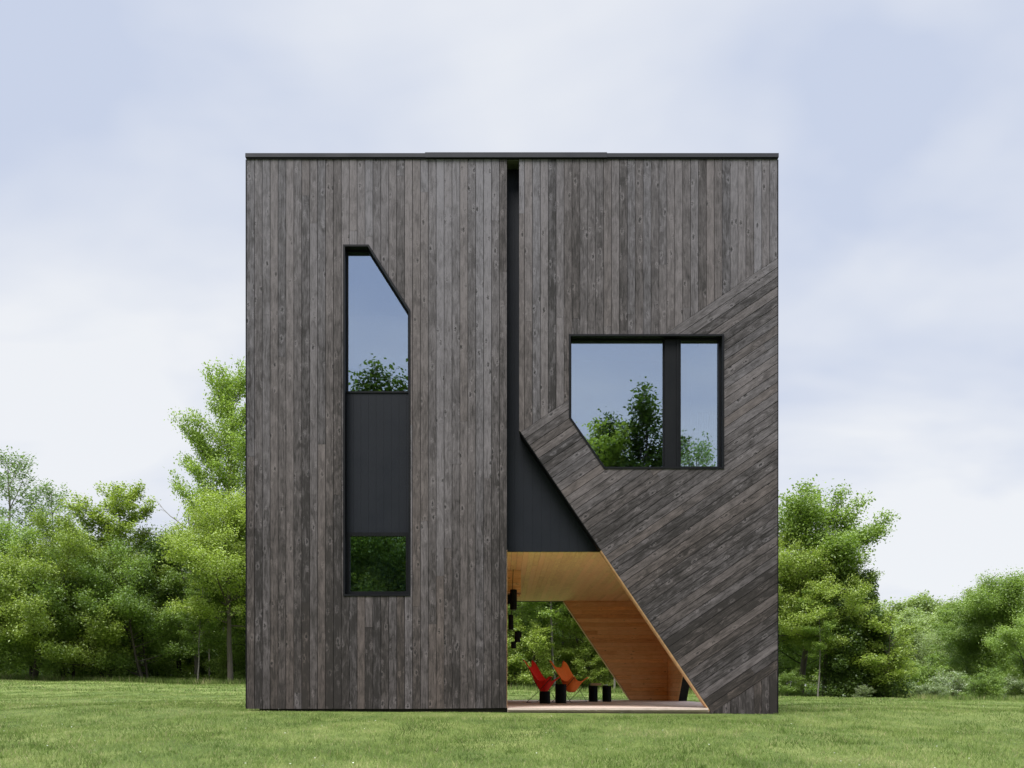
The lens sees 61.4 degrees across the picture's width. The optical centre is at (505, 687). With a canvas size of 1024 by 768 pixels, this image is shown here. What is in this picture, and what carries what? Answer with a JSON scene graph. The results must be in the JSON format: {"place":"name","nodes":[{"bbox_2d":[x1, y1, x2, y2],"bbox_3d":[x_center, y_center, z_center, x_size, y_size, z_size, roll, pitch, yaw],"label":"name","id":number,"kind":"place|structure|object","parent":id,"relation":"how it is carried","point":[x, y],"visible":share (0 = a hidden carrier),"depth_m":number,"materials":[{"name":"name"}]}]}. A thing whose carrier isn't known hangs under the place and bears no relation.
{"place":"outdoors","nodes":[
{"label":"outdoors","id":0,"kind":"place"},
{"bbox_2d":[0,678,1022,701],"bbox_3d":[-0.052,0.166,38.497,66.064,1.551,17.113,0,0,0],"label":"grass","id":1,"kind":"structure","parent":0,"point":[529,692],"depth_m":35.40,"materials":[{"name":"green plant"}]},
{"bbox_2d":[0,679,1023,767],"bbox_3d":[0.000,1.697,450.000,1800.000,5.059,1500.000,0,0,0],"label":"ground","id":2,"kind":"structure","parent":0,"point":[199,749],"depth_m":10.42,"materials":[{"name":"green plant"}]},
{"bbox_2d":[0,624,42,675],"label":"shrub","id":3,"kind":"object","parent":2,"relation":"on","point":[15,666],"visible":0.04,"depth_m":52.92,"materials":[{"name":"green plant"}]},
{"bbox_2d":[0,445,71,559],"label":"airy tree","id":4,"kind":"object","parent":2,"relation":"on","point":[10,493],"visible":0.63,"depth_m":61.74,"materials":[{"name":"green plant"}]},
{"bbox_2d":[0,510,80,673],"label":"tree","id":5,"kind":"object","parent":2,"relation":"on","point":[9,531],"visible":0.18,"depth_m":46.17,"materials":[{"name":"green plant"}]},
{"bbox_2d":[15,478,86,548],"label":"airy tree","id":6,"kind":"object","parent":2,"relation":"on","point":[49,492],"visible":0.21,"depth_m":65.10,"materials":[{"name":"green plant"}]},
{"bbox_2d":[0,500,141,679],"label":"hawthorn tree","id":7,"kind":"object","parent":2,"relation":"on","point":[12,610],"visible":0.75,"depth_m":44.72,"materials":[{"name":"green plant"}]},
{"bbox_2d":[0,518,154,679],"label":"tree","id":8,"kind":"object","parent":2,"relation":"on","point":[14,657],"visible":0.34,"depth_m":45.99,"materials":[{"name":"green plant"}]},
{"bbox_2d":[69,642,103,675],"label":"shrub","id":9,"kind":"object","parent":2,"relation":"on","point":[84,670],"visible":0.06,"depth_m":52.23,"materials":[{"name":"green plant"}]},
{"bbox_2d":[3,538,175,679],"bbox_3d":[-22.704,-4.560,48.807,9.464,8.924,8.040,0,0,20],"label":"hawthorn tree","id":10,"kind":"object","parent":2,"relation":"on","point":[106,634],"visible":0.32,"depth_m":46.55,"materials":[{"name":"green plant"}]},
{"bbox_2d":[54,479,182,677],"bbox_3d":[-22.964,-6.009,49.751,7.095,11.808,7.218,0,0,22],"label":"young tree","id":11,"kind":"object","parent":2,"relation":"on","point":[119,527],"visible":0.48,"depth_m":48.37,"materials":[{"name":"green plant"}]},
{"bbox_2d":[47,533,219,678],"bbox_3d":[-20.428,-4.347,47.742,8.182,8.532,8.246,0,0,36],"label":"tree","id":12,"kind":"object","parent":2,"relation":"on","point":[154,649],"visible":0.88,"depth_m":46.79,"materials":[{"name":"green plant"}]},
{"bbox_2d":[117,631,174,677],"bbox_3d":[-22.841,-2.106,54.542,4.589,4.108,4.974,0,0,-6],"label":"shrub","id":13,"kind":"object","parent":2,"relation":"on","point":[157,668],"visible":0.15,"depth_m":53.65,"materials":[{"name":"green plant"}]},
{"bbox_2d":[107,522,225,672],"bbox_3d":[-20.231,-5.169,52.986,8.280,10.176,9.058,0,0,2],"label":"broad tree","id":14,"kind":"object","parent":2,"relation":"on","point":[154,547],"visible":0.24,"depth_m":50.73,"materials":[{"name":"green plant"}]},
{"bbox_2d":[138,498,226,679],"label":"bare tree","id":15,"kind":"object","parent":2,"relation":"on","point":[195,664],"visible":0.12,"depth_m":51.19,"materials":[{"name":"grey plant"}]},
{"bbox_2d":[146,480,245,680],"bbox_3d":[-14.861,-5.644,46.744,9.675,11.403,9.103,0,0,-38],"label":"spreading tree","id":16,"kind":"object","parent":2,"relation":"on","point":[200,555],"visible":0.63,"depth_m":45.13,"materials":[{"name":"green plant"}]},
{"bbox_2d":[171,572,224,681],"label":"woodland tree","id":17,"kind":"object","parent":2,"relation":"on","point":[193,626],"visible":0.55,"depth_m":46.85,"materials":[{"name":"green plant"}]},
{"bbox_2d":[161,588,239,673],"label":"hawthorn tree","id":18,"kind":"object","parent":2,"relation":"on","point":[189,656],"visible":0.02,"depth_m":57.89,"materials":[{"name":"green plant"}]},
{"bbox_2d":[180,646,221,676],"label":"shrub","id":19,"kind":"object","parent":2,"relation":"on","point":[202,658],"visible":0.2,"depth_m":53.31,"materials":[{"name":"green plant"}]},
{"bbox_2d":[164,355,245,654],"bbox_3d":[-17.754,-10.535,53.898,7.261,21.034,6.657,0,0,-6],"label":"tall tree","id":20,"kind":"object","parent":2,"relation":"on","point":[233,443],"visible":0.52,"depth_m":53.26,"materials":[{"name":"green plant"}]},
{"bbox_2d":[180,564,231,679],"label":"woodland tree","id":21,"kind":"object","parent":2,"relation":"on","point":[189,576],"visible":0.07,"depth_m":50.59,"materials":[{"name":"green plant"}]},
{"bbox_2d":[180,531,245,660],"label":"broad tree","id":22,"kind":"object","parent":2,"relation":"on","point":[222,639],"visible":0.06,"depth_m":48.69,"materials":[{"name":"green plant"}]},
{"bbox_2d":[201,649,245,681],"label":"shrub","id":23,"kind":"object","parent":2,"relation":"on","point":[215,666],"visible":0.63,"depth_m":49.73,"materials":[{"name":"green plant"}]},
{"bbox_2d":[202,629,245,677],"bbox_3d":[-15.483,-1.868,51.717,4.643,3.834,4.283,0,0,44],"label":"shrub","id":24,"kind":"object","parent":2,"relation":"on","point":[241,656],"visible":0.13,"depth_m":50.33,"materials":[{"name":"green plant"}]},
{"bbox_2d":[0,654,842,694],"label":"undergrowth","id":25,"kind":"object","parent":2,"relation":"on","point":[180,675],"visible":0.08,"depth_m":51.14,"materials":[{"name":"green plant"}]},
{"bbox_2d":[239,709,783,714],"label":"wall grass","id":26,"kind":"structure","parent":2,"relation":"on","point":[427,712],"depth_m":13.93,"materials":[{"name":"green plant"}]},
{"bbox_2d":[245,152,778,713],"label":"modern house","id":27,"kind":"structure","parent":2,"relation":"on","point":[481,386],"depth_m":14.00,"materials":[{"name":"grey wood"}]},
{"bbox_2d":[343,244,409,595],"bbox_3d":[-2.093,-4.335,14.085,1.092,5.707,0.194,0,0,0],"label":"window","id":28,"kind":"structure","parent":27,"relation":"in","point":[376,424],"depth_m":14.14,"materials":[{"name":"black glass"}]},
{"bbox_2d":[507,579,521,648],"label":"hanging canisters","id":29,"kind":"object","parent":27,"relation":"hanging from","point":[512,598],"visible":0.93,"depth_m":16.32,"materials":[{"name":"black paint"}]},
{"bbox_2d":[522,659,560,702],"bbox_3d":[0.781,-0.136,18.557,0.670,0.937,0.732,0,0,20],"label":"butterfly chair","id":30,"kind":"object","parent":27,"relation":"on","point":[542,683],"visible":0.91,"depth_m":18.43,"materials":[{"name":"red fabric"}]},
{"bbox_2d":[539,691,549,703],"bbox_3d":[0.808,0.210,17.750,0.232,0.255,0.232,0,0,0],"label":"cylinder stool","id":31,"kind":"object","parent":27,"relation":"on","point":[544,697],"visible":1,"depth_m":17.65,"materials":[{"name":"black paint"}]},
{"bbox_2d":[555,684,566,702],"bbox_3d":[1.163,0.136,18.150,0.244,0.405,0.244,0,0,0],"label":"cylinder stool","id":32,"kind":"object","parent":27,"relation":"on","point":[560,693],"visible":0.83,"depth_m":18.05,"materials":[{"name":"black paint"}]},
{"bbox_2d":[549,660,589,702],"bbox_3d":[1.403,-0.136,18.961,0.670,0.937,0.732,0,0,34],"label":"butterfly chair","id":33,"kind":"object","parent":27,"relation":"on","point":[565,674],"visible":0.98,"depth_m":18.96,"materials":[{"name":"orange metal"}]},
{"bbox_2d":[589,686,597,701],"bbox_3d":[2.034,0.150,20.000,0.218,0.375,0.218,0,0,0],"label":"cylinder stool","id":34,"kind":"object","parent":27,"relation":"on","point":[593,693],"visible":1,"depth_m":19.91,"materials":[{"name":"black paint"}]},
{"bbox_2d":[590,683,600,685],"bbox_3d":[2.095,-0.066,20.000,0.235,0.054,0.180,0,0,0],"label":"tray","id":35,"kind":"object","parent":34,"relation":"on","point":[595,684],"visible":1,"depth_m":19.91,"materials":[{"name":"brown wood"}]},
{"bbox_2d":[602,686,610,701],"bbox_3d":[2.349,0.150,20.000,0.218,0.375,0.218,0,0,0],"label":"cylinder stool","id":36,"kind":"object","parent":27,"relation":"on","point":[606,693],"visible":1,"depth_m":19.91,"materials":[{"name":"black paint"}]},
{"bbox_2d":[569,334,723,468],"bbox_3d":[2.289,-4.615,14.213,2.524,2.236,0.451,0,0,0],"label":"window","id":37,"kind":"structure","parent":27,"relation":"in","point":[710,426],"depth_m":14.08,"materials":[{"name":"black glass"}]},
{"bbox_2d":[507,602,537,674],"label":"tree","id":38,"kind":"object","parent":2,"relation":"on","point":[515,613],"visible":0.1,"depth_m":49.64,"materials":[{"name":"green plant"}]},
{"bbox_2d":[170,622,883,691],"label":"deep wood","id":39,"kind":"object","parent":2,"relation":"on","point":[815,668],"visible":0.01,"depth_m":68.45,"materials":[{"name":"green plant"}]},
{"bbox_2d":[507,602,550,686],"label":"woodland tree","id":40,"kind":"object","parent":2,"relation":"on","point":[531,613],"visible":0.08,"depth_m":49.38,"materials":[{"name":"green plant"}]},
{"bbox_2d":[507,616,556,685],"bbox_3d":[0.994,-1.933,48.599,4.108,4.598,3.992,0,0,21],"label":"yellow shrub","id":41,"kind":"object","parent":2,"relation":"on","point":[536,632],"visible":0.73,"depth_m":48.17,"materials":[{"name":"grey plant"}]},
{"bbox_2d":[507,602,564,670],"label":"broad tree","id":42,"kind":"object","parent":2,"relation":"on","point":[542,621],"visible":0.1,"depth_m":53.86,"materials":[{"name":"green plant"}]},
{"bbox_2d":[517,632,562,685],"bbox_3d":[1.915,-1.520,49.522,3.200,3.686,3.293,0,0,-11],"label":"yellow shrub","id":43,"kind":"object","parent":2,"relation":"on","point":[543,660],"visible":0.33,"depth_m":48.78,"materials":[{"name":"grey plant"}]},
{"bbox_2d":[534,602,571,688],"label":"woodland tree","id":44,"kind":"object","parent":2,"relation":"on","point":[549,611],"visible":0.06,"depth_m":48.87,"materials":[{"name":"green plant"}]},
{"bbox_2d":[536,602,572,661],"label":"woodland tree","id":45,"kind":"object","parent":2,"relation":"on","point":[554,617],"depth_m":52.14,"materials":[{"name":"green plant"}]},
{"bbox_2d":[538,602,601,687],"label":"young tree","id":46,"kind":"object","parent":2,"relation":"on","point":[570,649],"visible":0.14,"depth_m":50.19,"materials":[{"name":"green plant"}]},
{"bbox_2d":[548,636,593,683],"bbox_3d":[3.819,-1.326,50.901,3.119,3.490,3.030,0,0,-40],"label":"yellow shrub","id":47,"kind":"object","parent":2,"relation":"on","point":[569,663],"visible":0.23,"depth_m":50.41,"materials":[{"name":"grey plant"}]},
{"bbox_2d":[549,603,594,685],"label":"young tree","id":48,"kind":"object","parent":2,"relation":"on","point":[566,628],"visible":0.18,"depth_m":49.59,"materials":[{"name":"green plant"}]},
{"bbox_2d":[545,613,603,675],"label":"hawthorn tree","id":49,"kind":"object","parent":2,"relation":"on","point":[580,644],"depth_m":55.09,"materials":[{"name":"green plant"}]},
{"bbox_2d":[570,642,613,688],"bbox_3d":[5.180,-1.245,49.601,3.068,3.434,2.981,0,0,-31],"label":"yellow shrub","id":50,"kind":"object","parent":2,"relation":"on","point":[584,672],"visible":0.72,"depth_m":49.15,"materials":[{"name":"grey plant"}]},
{"bbox_2d":[597,664,619,687],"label":"yellow shrub","id":51,"kind":"object","parent":2,"relation":"on","point":[617,685],"visible":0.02,"depth_m":50.74,"materials":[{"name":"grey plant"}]},
{"bbox_2d":[778,667,808,695],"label":"shrub","id":52,"kind":"object","parent":2,"relation":"on","point":[793,688],"visible":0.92,"depth_m":43.90,"materials":[{"name":"green plant"}]},
{"bbox_2d":[778,525,830,646],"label":"spreading tree","id":53,"kind":"object","parent":2,"relation":"on","point":[786,558],"visible":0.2,"depth_m":44.19,"materials":[{"name":"green plant"}]},
{"bbox_2d":[785,581,841,695],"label":"woodland tree","id":54,"kind":"object","parent":2,"relation":"on","point":[829,625],"visible":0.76,"depth_m":43.40,"materials":[{"name":"green plant"}]},
{"bbox_2d":[778,584,862,682],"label":"broad tree","id":55,"kind":"object","parent":2,"relation":"on","point":[787,667],"visible":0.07,"depth_m":49.90,"materials":[{"name":"green plant"}]},
{"bbox_2d":[778,544,884,695],"bbox_3d":[16.412,-3.505,45.032,6.749,8.454,7.173,0,0,1],"label":"spreading tree","id":56,"kind":"object","parent":2,"relation":"on","point":[805,617],"visible":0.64,"depth_m":43.56,"materials":[{"name":"green plant"}]},
{"bbox_2d":[778,474,900,695],"bbox_3d":[16.288,-5.273,45.937,8.072,11.921,8.213,0,0,-17],"label":"maple tree","id":57,"kind":"object","parent":2,"relation":"on","point":[802,518],"visible":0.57,"depth_m":44.76,"materials":[{"name":"green plant"}]},
{"bbox_2d":[851,685,875,697],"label":"silvery shrub","id":58,"kind":"object","parent":2,"relation":"on","point":[863,690],"visible":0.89,"depth_m":42.52,"materials":[{"name":"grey plant"}]},
{"bbox_2d":[817,568,914,698],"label":"vine covered tree","id":59,"kind":"object","parent":2,"relation":"on","point":[836,670],"visible":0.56,"depth_m":43.70,"materials":[{"name":"green plant"}]},
{"bbox_2d":[829,606,919,697],"bbox_3d":[18.885,-1.697,43.797,4.372,5.035,4.499,0,0,-24],"label":"yellow shrub","id":60,"kind":"object","parent":2,"relation":"on","point":[874,659],"visible":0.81,"depth_m":42.82,"materials":[{"name":"grey plant"}]},
{"bbox_2d":[898,661,919,694],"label":"yellow shrub","id":61,"kind":"object","parent":2,"relation":"on","point":[914,671],"visible":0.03,"depth_m":46.71,"materials":[{"name":"grey plant"}]},
{"bbox_2d":[806,589,1023,698],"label":"wood","id":62,"kind":"object","parent":2,"relation":"on","point":[920,612],"visible":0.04,"depth_m":84.76,"materials":[{"name":"green plant"}]},
{"bbox_2d":[906,682,934,696],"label":"silvery shrub","id":63,"kind":"object","parent":2,"relation":"on","point":[917,689],"visible":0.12,"depth_m":54.85,"materials":[{"name":"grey plant"}]},
{"bbox_2d":[905,651,953,686],"bbox_3d":[28.874,-0.423,59.663,4.589,4.108,4.974,0,0,-42],"label":"shrub","id":64,"kind":"object","parent":2,"relation":"on","point":[920,676],"visible":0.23,"depth_m":58.85,"materials":[{"name":"green plant"}]},
{"bbox_2d":[920,682,956,697],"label":"silvery shrub","id":65,"kind":"object","parent":2,"relation":"on","point":[936,691],"visible":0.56,"depth_m":51.89,"materials":[{"name":"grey plant"}]},
{"bbox_2d":[923,604,970,674],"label":"woodland tree","id":66,"kind":"object","parent":2,"relation":"on","point":[944,615],"visible":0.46,"depth_m":65.86,"materials":[{"name":"green plant"}]},
{"bbox_2d":[928,669,978,697],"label":"silvery shrub","id":67,"kind":"object","parent":2,"relation":"on","point":[945,679],"visible":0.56,"depth_m":54.46,"materials":[{"name":"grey plant"}]},
{"bbox_2d":[932,612,1019,698],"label":"broad tree","id":68,"kind":"object","parent":2,"relation":"on","point":[965,641],"visible":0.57,"depth_m":60.93,"materials":[{"name":"green plant"}]},
{"bbox_2d":[958,667,1008,698],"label":"shrub","id":69,"kind":"object","parent":2,"relation":"on","point":[980,687],"visible":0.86,"depth_m":48.54,"materials":[{"name":"green plant"}]},
{"bbox_2d":[944,566,1023,690],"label":"broad tree","id":70,"kind":"object","parent":2,"relation":"on","point":[1005,599],"visible":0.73,"depth_m":58.45,"materials":[{"name":"green plant"}]},
{"bbox_2d":[951,587,1018,691],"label":"young tree","id":71,"kind":"object","parent":2,"relation":"on","point":[969,590],"visible":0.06,"depth_m":62.51,"materials":[{"name":"green plant"}]},
{"bbox_2d":[978,613,1023,695],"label":"tree","id":72,"kind":"object","parent":2,"relation":"on","point":[1016,668],"visible":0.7,"depth_m":51.53,"materials":[{"name":"green plant"}]},
{"bbox_2d":[1003,674,1023,698],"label":"silvery shrub","id":73,"kind":"object","parent":2,"relation":"on","point":[1013,684],"visible":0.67,"depth_m":50.04,"materials":[{"name":"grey plant"}]},
{"bbox_2d":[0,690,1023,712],"bbox_3d":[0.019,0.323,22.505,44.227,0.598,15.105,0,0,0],"label":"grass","id":74,"kind":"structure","parent":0,"point":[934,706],"depth_m":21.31,"materials":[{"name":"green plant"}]},
{"bbox_2d":[0,672,1023,700],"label":"field grass","id":75,"kind":"structure","parent":0,"point":[227,681],"depth_m":46.28,"materials":[{"name":"green plant"}]},
{"bbox_2d":[0,0,1023,610],"label":"sky","id":76,"kind":"structure","parent":0,"point":[128,127],"materials":[{"name":"white"}]}
]}

